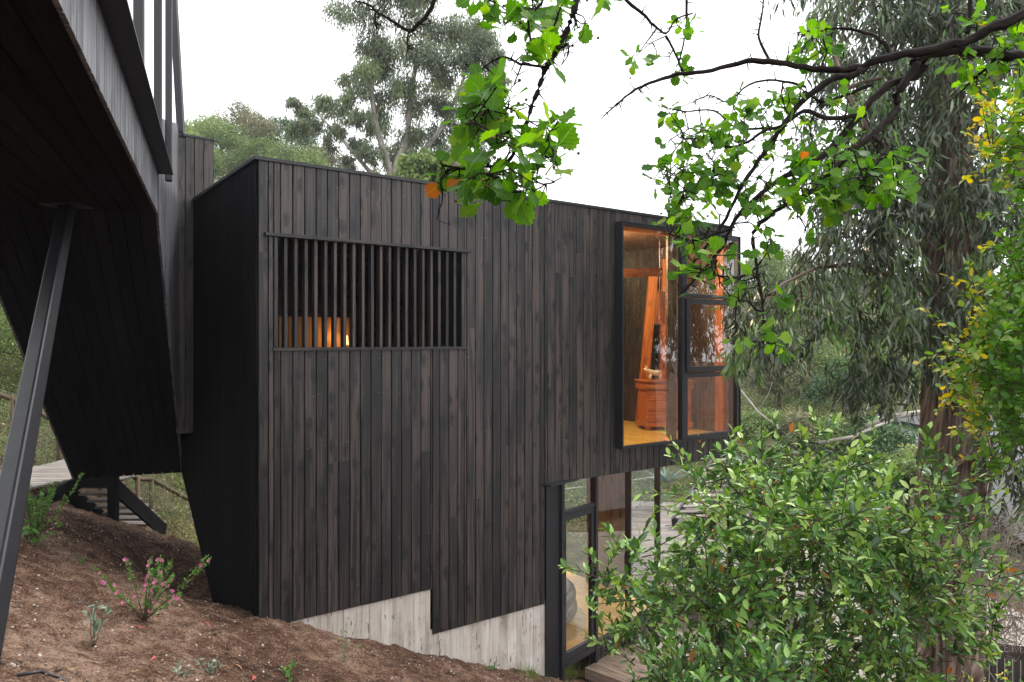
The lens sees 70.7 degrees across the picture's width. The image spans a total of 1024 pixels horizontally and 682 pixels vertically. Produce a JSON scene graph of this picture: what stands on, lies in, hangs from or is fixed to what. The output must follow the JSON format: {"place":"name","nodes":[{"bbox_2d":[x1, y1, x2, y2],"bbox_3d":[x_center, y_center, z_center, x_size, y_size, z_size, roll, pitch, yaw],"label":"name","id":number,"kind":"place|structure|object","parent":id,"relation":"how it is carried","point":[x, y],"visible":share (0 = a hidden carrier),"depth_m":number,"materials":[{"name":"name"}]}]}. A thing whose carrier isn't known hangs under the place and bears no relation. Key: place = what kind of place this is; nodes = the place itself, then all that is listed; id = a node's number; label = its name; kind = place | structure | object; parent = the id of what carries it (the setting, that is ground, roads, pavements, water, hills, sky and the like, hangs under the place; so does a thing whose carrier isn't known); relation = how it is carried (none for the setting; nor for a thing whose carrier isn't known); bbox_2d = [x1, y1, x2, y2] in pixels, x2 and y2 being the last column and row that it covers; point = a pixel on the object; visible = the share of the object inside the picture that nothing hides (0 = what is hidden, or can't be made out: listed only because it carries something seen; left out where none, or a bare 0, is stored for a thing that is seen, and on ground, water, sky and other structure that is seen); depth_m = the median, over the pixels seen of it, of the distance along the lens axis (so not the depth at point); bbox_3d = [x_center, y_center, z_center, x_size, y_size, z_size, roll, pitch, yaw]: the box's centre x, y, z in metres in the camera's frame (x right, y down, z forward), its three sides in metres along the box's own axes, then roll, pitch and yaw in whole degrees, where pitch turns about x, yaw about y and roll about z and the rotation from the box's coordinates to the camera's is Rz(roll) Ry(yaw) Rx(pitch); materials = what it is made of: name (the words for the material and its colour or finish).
{"place":"outdoors","nodes":[
{"label":"outdoors","id":0,"kind":"place"},
{"bbox_2d":[0,156,1023,681],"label":"ground","id":1,"kind":"structure","parent":0,"point":[80,652],"depth_m":6.64,"materials":[{"name":"brown soil"}]},
{"bbox_2d":[0,308,23,364],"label":"bank bush","id":2,"kind":"object","parent":1,"relation":"on","point":[5,325],"visible":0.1,"depth_m":16.94,"materials":[{"name":"green plant"}]},
{"bbox_2d":[22,521,62,546],"bbox_3d":[-4.484,1.867,6.881,0.331,0.295,0.243,0,0,-38],"label":"round leaf weed","id":3,"kind":"object","parent":1,"relation":"on","point":[42,537],"visible":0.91,"depth_m":6.90,"materials":[{"name":"green plant"}]},
{"bbox_2d":[17,670,68,681],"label":"irrigation hose","id":4,"kind":"object","parent":1,"relation":"on","point":[42,672],"visible":1,"depth_m":3.94,"materials":[{"name":"black plastic"}]},
{"bbox_2d":[22,473,84,539],"bbox_3d":[-4.502,1.609,6.895,0.691,0.715,0.586,0,0,-36],"label":"mallow bush","id":5,"kind":"object","parent":1,"relation":"on","point":[36,520],"visible":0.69,"depth_m":6.90,"materials":[{"name":"green plant"}]},
{"bbox_2d":[72,555,85,565],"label":"tiny weed","id":6,"kind":"object","parent":1,"relation":"on","point":[81,561],"visible":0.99,"depth_m":6.92,"materials":[{"name":"green plant"}]},
{"bbox_2d":[29,459,137,521],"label":"boardwalk","id":7,"kind":"structure","parent":1,"relation":"on","point":[49,473],"depth_m":11.19,"materials":[{"name":"grey wood"}]},
{"bbox_2d":[0,0,184,660],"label":"footbridge","id":8,"kind":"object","parent":1,"relation":"on","point":[89,218],"visible":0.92,"depth_m":5.87,"materials":[{"name":"black wood"}]},
{"bbox_2d":[0,391,188,520],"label":"wire fence","id":9,"kind":"object","parent":1,"relation":"on","point":[12,401],"visible":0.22,"depth_m":14.06,"materials":[{"name":"wood"},{"name":"steel wire"}]},
{"bbox_2d":[81,595,111,646],"bbox_3d":[-2.906,1.990,5.057,0.186,0.376,0.217,0,0,-30],"label":"grey sage","id":10,"kind":"object","parent":1,"relation":"on","point":[95,624],"visible":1,"depth_m":5.08,"materials":[{"name":"green plant"}]},
{"bbox_2d":[0,305,198,545],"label":"background foliage","id":11,"kind":"object","parent":1,"relation":"on","point":[46,445],"visible":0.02,"depth_m":15.11,"materials":[{"name":"green plant"}]},
{"bbox_2d":[62,481,166,534],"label":"wooden stairs","id":12,"kind":"structure","parent":1,"relation":"on","point":[134,509],"depth_m":12.12,"materials":[{"name":"grey wood"}]},
{"bbox_2d":[93,554,211,619],"bbox_3d":[-2.932,2.041,5.833,0.660,0.577,0.706,0,0,22],"label":"pink mallow","id":13,"kind":"object","parent":1,"relation":"on","point":[157,583],"visible":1,"depth_m":5.96,"materials":[{"name":"green plant"}]},
{"bbox_2d":[172,660,192,677],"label":"silver seedling","id":14,"kind":"object","parent":1,"relation":"on","point":[179,672],"visible":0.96,"depth_m":4.69,"materials":[{"name":"grey plant"}]},
{"bbox_2d":[185,128,231,180],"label":"hillside tree","id":15,"kind":"object","parent":1,"relation":"on","point":[216,151],"visible":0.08,"depth_m":53.71,"materials":[{"name":"green plant"}]},
{"bbox_2d":[195,657,222,674],"bbox_3d":[-2.106,2.283,5.033,0.194,0.158,0.083,0,0,-20],"label":"silver seedling","id":16,"kind":"object","parent":1,"relation":"on","point":[212,670],"visible":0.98,"depth_m":5.04,"materials":[{"name":"grey plant"}]},
{"bbox_2d":[174,111,253,166],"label":"hillside tree","id":17,"kind":"object","parent":1,"relation":"on","point":[229,138],"visible":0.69,"depth_m":56.91,"materials":[{"name":"green plant"}]},
{"bbox_2d":[204,99,284,162],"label":"hillside tree","id":18,"kind":"object","parent":1,"relation":"on","point":[253,124],"visible":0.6,"depth_m":61.05,"materials":[{"name":"green plant"}]},
{"bbox_2d":[4,515,492,681],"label":"twig litter","id":19,"kind":"object","parent":1,"relation":"on","point":[166,636],"visible":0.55,"depth_m":6.47,"materials":[{"name":"brown wood"}]},
{"bbox_2d":[220,131,304,170],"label":"hillside tree","id":20,"kind":"object","parent":1,"relation":"on","point":[257,148],"visible":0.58,"depth_m":56.28,"materials":[{"name":"green plant"}]},
{"bbox_2d":[186,110,358,180],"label":"hill undergrowth","id":21,"kind":"object","parent":1,"relation":"on","point":[225,163],"depth_m":59.89,"materials":[{"name":"green plant"}]},
{"bbox_2d":[250,114,323,153],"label":"hillside tree","id":22,"kind":"object","parent":1,"relation":"on","point":[284,123],"visible":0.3,"depth_m":64.09,"materials":[{"name":"green plant"}]},
{"bbox_2d":[0,503,575,681],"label":"soil clods","id":23,"kind":"object","parent":1,"relation":"on","point":[57,669],"visible":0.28,"depth_m":7.30,"materials":[{"name":"brown soil"}]},
{"bbox_2d":[282,659,295,681],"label":"bottom weed","id":24,"kind":"object","parent":1,"relation":"on","point":[287,673],"visible":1,"depth_m":5.74,"materials":[{"name":"green plant"}]},
{"bbox_2d":[3,529,576,681],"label":"leaf litter","id":25,"kind":"object","parent":1,"relation":"on","point":[207,628],"visible":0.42,"depth_m":6.55,"materials":[{"name":"brown plant"}]},
{"bbox_2d":[7,492,589,681],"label":"gravel","id":26,"kind":"structure","parent":1,"relation":"on","point":[76,627],"depth_m":6.54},
{"bbox_2d":[284,142,331,166],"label":"hillside tree","id":27,"kind":"object","parent":1,"relation":"on","point":[311,157],"visible":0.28,"depth_m":59.26,"materials":[{"name":"green plant"}]},
{"bbox_2d":[304,143,357,169],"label":"hillside tree","id":28,"kind":"object","parent":1,"relation":"on","point":[333,160],"visible":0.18,"depth_m":64.12,"materials":[{"name":"green plant"}]},
{"bbox_2d":[339,617,360,662],"bbox_3d":[-1.546,2.853,6.852,0.201,0.392,0.319,0,0,-21],"label":"thin weed","id":29,"kind":"object","parent":1,"relation":"on","point":[344,657],"visible":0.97,"depth_m":6.79,"materials":[{"name":"green plant"}]},
{"bbox_2d":[281,0,512,175],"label":"eucalyptus tree","id":30,"kind":"object","parent":1,"relation":"on","point":[380,54],"visible":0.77,"depth_m":33.38,"materials":[{"name":"green plant"}]},
{"bbox_2d":[385,147,455,181],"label":"hillside tree","id":31,"kind":"object","parent":1,"relation":"on","point":[421,165],"visible":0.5,"depth_m":25.29,"materials":[{"name":"green plant"}]},
{"bbox_2d":[174,133,740,681],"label":"timber house","id":32,"kind":"structure","parent":1,"relation":"on","point":[430,439],"depth_m":8.97,"materials":[{"name":"brown wood"}]},
{"bbox_2d":[566,578,577,624],"bbox_3d":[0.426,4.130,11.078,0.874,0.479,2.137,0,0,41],"label":"pillow","id":33,"kind":"object","parent":32,"relation":"on","point":[571,605],"visible":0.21,"depth_m":11.15,"materials":[{"name":"white fabric"}]},
{"bbox_2d":[565,507,595,660],"bbox_3d":[0.935,3.425,10.191,0.105,2.010,0.793,0,0,41],"label":"door","id":34,"kind":"structure","parent":32,"relation":"in","point":[581,647],"depth_m":10.43,"materials":[{"name":"black metal"}]},
{"bbox_2d":[654,240,664,383],"bbox_3d":[2.515,-0.499,12.300,0.170,2.500,0.120,0,0,0],"label":"pendant lamp","id":35,"kind":"object","parent":32,"relation":"hanging from","point":[659,307],"visible":0.94,"depth_m":12.24,"materials":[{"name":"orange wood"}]},
{"bbox_2d":[634,379,694,429],"bbox_3d":[2.663,1.120,12.614,0.936,0.860,0.489,0,0,-7],"label":"chest of drawers","id":36,"kind":"object","parent":32,"relation":"on","point":[652,403],"visible":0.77,"depth_m":12.39,"materials":[{"name":"orange wood"}]},
{"bbox_2d":[644,366,661,379],"bbox_3d":[2.448,0.567,12.572,0.322,0.242,0.098,0,0,-7],"label":"animal figurine","id":37,"kind":"object","parent":36,"relation":"on","point":[652,372],"visible":0.91,"depth_m":12.54,"materials":[{"name":"beige wood"}]},
{"bbox_2d":[615,221,740,448],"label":"window","id":38,"kind":"structure","parent":32,"relation":"in","point":[684,303],"depth_m":11.18,"materials":[{"name":"black metal"}]},
{"bbox_2d":[449,152,490,188],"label":"hillside tree","id":39,"kind":"object","parent":1,"relation":"on","point":[456,163],"depth_m":27.22,"materials":[{"name":"green plant"}]},
{"bbox_2d":[482,659,498,670],"bbox_3d":[-0.263,3.999,8.876,0.151,0.160,0.198,0,0,-38],"label":"sprout","id":40,"kind":"object","parent":1,"relation":"on","point":[490,668],"visible":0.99,"depth_m":8.87,"materials":[{"name":"green plant"}]},
{"bbox_2d":[514,661,548,680],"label":"grass tuft","id":41,"kind":"object","parent":1,"relation":"on","point":[533,673],"visible":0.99,"depth_m":9.39,"materials":[{"name":"green plant"}]},
{"bbox_2d":[565,663,583,678],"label":"grass tuft","id":42,"kind":"object","parent":1,"relation":"on","point":[571,674],"visible":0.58,"depth_m":12.97,"materials":[{"name":"green plant"}]},
{"bbox_2d":[643,465,687,482],"bbox_3d":[4.053,3.461,19.064,1.096,0.590,1.162,0,0,-31],"label":"agave plant","id":43,"kind":"object","parent":1,"relation":"on","point":[665,477],"visible":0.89,"depth_m":18.93,"materials":[{"name":"green plant"}]},
{"bbox_2d":[355,0,1023,363],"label":"hawthorn tree","id":44,"kind":"object","parent":1,"relation":"on","point":[483,113],"visible":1,"depth_m":2.06,"materials":[{"name":"green plant"}]},
{"bbox_2d":[632,501,826,624],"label":"terrace deck","id":45,"kind":"structure","parent":1,"relation":"on","point":[641,515],"depth_m":16.29,"materials":[{"name":"grey wood"}]},
{"bbox_2d":[671,456,743,526],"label":"garden stairs","id":46,"kind":"structure","parent":45,"relation":"on","point":[683,506],"depth_m":17.58,"materials":[{"name":"grey wood"}]},
{"bbox_2d":[640,593,829,681],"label":"bush","id":47,"kind":"object","parent":1,"relation":"on","point":[765,670],"visible":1,"depth_m":2.71,"materials":[{"name":"green plant"}]},
{"bbox_2d":[741,322,778,380],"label":"slope tree","id":48,"kind":"object","parent":1,"relation":"on","point":[749,338],"visible":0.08,"depth_m":43.18,"materials":[{"name":"green plant"}]},
{"bbox_2d":[741,377,779,429],"bbox_3d":[7.148,1.755,20.617,0.476,1.457,1.298,0,0,-41],"label":"fallen branch","id":49,"kind":"object","parent":1,"relation":"on","point":[754,407],"visible":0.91,"depth_m":20.55,"materials":[{"name":"grey wood"}]},
{"bbox_2d":[732,406,796,454],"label":"slope tree","id":50,"kind":"object","parent":1,"relation":"on","point":[751,422],"visible":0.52,"depth_m":27.42,"materials":[{"name":"green plant"}]},
{"bbox_2d":[741,251,796,324],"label":"slope tree","id":51,"kind":"object","parent":1,"relation":"on","point":[770,268],"visible":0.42,"depth_m":58.94,"materials":[{"name":"green plant"}]},
{"bbox_2d":[743,357,813,414],"bbox_3d":[13.484,2.407,35.798,3.853,3.546,3.628,0,0,21],"label":"slope tree","id":52,"kind":"object","parent":1,"relation":"on","point":[794,378],"visible":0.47,"depth_m":35.14,"materials":[{"name":"green plant"}]},
{"bbox_2d":[750,241,830,309],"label":"slope tree","id":53,"kind":"object","parent":1,"relation":"on","point":[788,252],"visible":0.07,"depth_m":65.22,"materials":[{"name":"green plant"}]},
{"bbox_2d":[558,404,1023,681],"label":"leafy bush","id":54,"kind":"object","parent":1,"relation":"on","point":[863,518],"visible":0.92,"depth_m":3.53,"materials":[{"name":"green plant"}]},
{"bbox_2d":[565,297,1022,549],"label":"slope undergrowth","id":55,"kind":"object","parent":1,"relation":"on","point":[768,405],"visible":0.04,"depth_m":34.03,"materials":[{"name":"green plant"}]},
{"bbox_2d":[766,407,828,460],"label":"slope tree","id":56,"kind":"object","parent":1,"relation":"on","point":[804,422],"visible":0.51,"depth_m":26.54,"materials":[{"name":"green plant"}]},
{"bbox_2d":[783,456,842,492],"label":"slope tree","id":57,"kind":"object","parent":1,"relation":"on","point":[826,465],"visible":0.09,"depth_m":21.58,"materials":[{"name":"green plant"}]},
{"bbox_2d":[775,330,851,379],"bbox_3d":[16.429,1.439,39.908,4.985,4.430,4.937,0,0,0],"label":"slope tree","id":58,"kind":"object","parent":1,"relation":"on","point":[819,358],"visible":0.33,"depth_m":38.94,"materials":[{"name":"green plant"}]},
{"bbox_2d":[780,268,849,321],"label":"slope tree","id":59,"kind":"object","parent":1,"relation":"on","point":[803,293],"visible":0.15,"depth_m":56.80,"materials":[{"name":"green plant"}]},
{"bbox_2d":[790,413,869,461],"bbox_3d":[11.803,3.879,25.888,3.172,2.642,3.021,0,0,0],"label":"slope tree","id":60,"kind":"object","parent":1,"relation":"on","point":[837,430],"visible":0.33,"depth_m":25.47,"materials":[{"name":"green plant"}]},
{"bbox_2d":[803,358,884,424],"bbox_3d":[15.476,2.625,33.946,3.655,3.649,3.684,0,0,0],"label":"slope tree","id":61,"kind":"object","parent":1,"relation":"on","point":[817,395],"visible":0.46,"depth_m":33.73,"materials":[{"name":"green plant"}]},
{"bbox_2d":[818,403,892,444],"bbox_3d":[9.702,2.286,20.180,2.464,1.218,0.321,0,0,-14],"label":"fallen branch","id":62,"kind":"object","parent":1,"relation":"on","point":[845,437],"visible":0.69,"depth_m":19.99,"materials":[{"name":"grey wood"}]},
{"bbox_2d":[809,460,905,506],"bbox_3d":[9.954,4.467,20.957,2.276,2.072,2.341,0,0,-26],"label":"slope tree","id":63,"kind":"object","parent":1,"relation":"on","point":[896,485],"visible":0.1,"depth_m":20.61,"materials":[{"name":"green plant"}]},
{"bbox_2d":[820,267,895,322],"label":"slope tree","id":64,"kind":"object","parent":1,"relation":"on","point":[859,296],"visible":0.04,"depth_m":61.80,"materials":[{"name":"green plant"}]},
{"bbox_2d":[828,414,917,461],"bbox_3d":[12.657,3.913,24.949,2.966,2.725,3.581,0,0,0],"label":"slope tree","id":65,"kind":"object","parent":1,"relation":"on","point":[889,438],"visible":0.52,"depth_m":24.39,"materials":[{"name":"green plant"}]},
{"bbox_2d":[840,340,920,404],"bbox_3d":[19.981,1.740,38.022,4.251,4.450,4.646,0,0,-31],"label":"slope tree","id":66,"kind":"object","parent":1,"relation":"on","point":[877,368],"visible":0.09,"depth_m":38.05,"materials":[{"name":"green plant"}]},
{"bbox_2d":[865,383,919,428],"bbox_3d":[11.719,2.019,22.015,1.901,1.426,0.225,0,0,0],"label":"fallen branch","id":67,"kind":"object","parent":1,"relation":"on","point":[877,421],"visible":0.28,"depth_m":21.94,"materials":[{"name":"grey wood"}]},
{"bbox_2d":[870,443,917,517],"bbox_3d":[11.612,4.241,21.102,2.481,2.530,2.527,0,0,28],"label":"slope tree","id":68,"kind":"object","parent":1,"relation":"on","point":[907,467],"visible":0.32,"depth_m":20.89,"materials":[{"name":"green plant"}]},
{"bbox_2d":[868,309,920,383],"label":"slope tree","id":69,"kind":"object","parent":1,"relation":"on","point":[899,336],"visible":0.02,"depth_m":43.86,"materials":[{"name":"green plant"}]},
{"bbox_2d":[867,414,1023,460],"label":"white house","id":70,"kind":"structure","parent":1,"relation":"on","point":[916,424],"depth_m":28.26,"materials":[{"name":"paint"}]},
{"bbox_2d":[913,68,1023,477],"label":"yellow shrub","id":71,"kind":"object","parent":1,"relation":"on","point":[993,340],"visible":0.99,"depth_m":3.20,"materials":[{"name":"green plant"}]},
{"bbox_2d":[962,661,1022,681],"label":"fence sprig","id":72,"kind":"object","parent":1,"relation":"on","point":[1000,675],"visible":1,"depth_m":6.01,"materials":[{"name":"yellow plant"}]},
{"bbox_2d":[128,0,1023,281],"label":"sky","id":73,"kind":"structure","parent":0,"point":[259,53],"materials":[{"name":"white"}]},
{"bbox_2d":[657,548,1023,681],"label":"yard","id":74,"kind":"structure","parent":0,"point":[698,616],"depth_m":12.66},
{"bbox_2d":[585,644,706,681],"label":"deck","id":75,"kind":"object","parent":74,"relation":"on","point":[608,668],"depth_m":10.31,"materials":[{"name":"brown wood"}]},
{"bbox_2d":[709,0,1023,681],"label":"eucalyptus tree","id":76,"kind":"object","parent":74,"relation":"on","point":[944,226],"visible":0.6,"depth_m":9.08,"materials":[{"name":"green plant"}]},
{"bbox_2d":[937,506,1023,681],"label":"dry shrub","id":77,"kind":"object","parent":74,"relation":"on","point":[1017,565],"visible":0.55,"depth_m":7.24,"materials":[{"name":"brown plant"}]},
{"bbox_2d":[984,642,1023,681],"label":"board fence","id":78,"kind":"object","parent":74,"relation":"on","point":[1016,668],"visible":0.15,"depth_m":10.25,"materials":[{"name":"grey wood"}]},
{"bbox_2d":[987,460,1023,540],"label":"road","id":79,"kind":"structure","parent":0,"point":[1000,493],"depth_m":20.43,"materials":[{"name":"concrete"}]}
]}

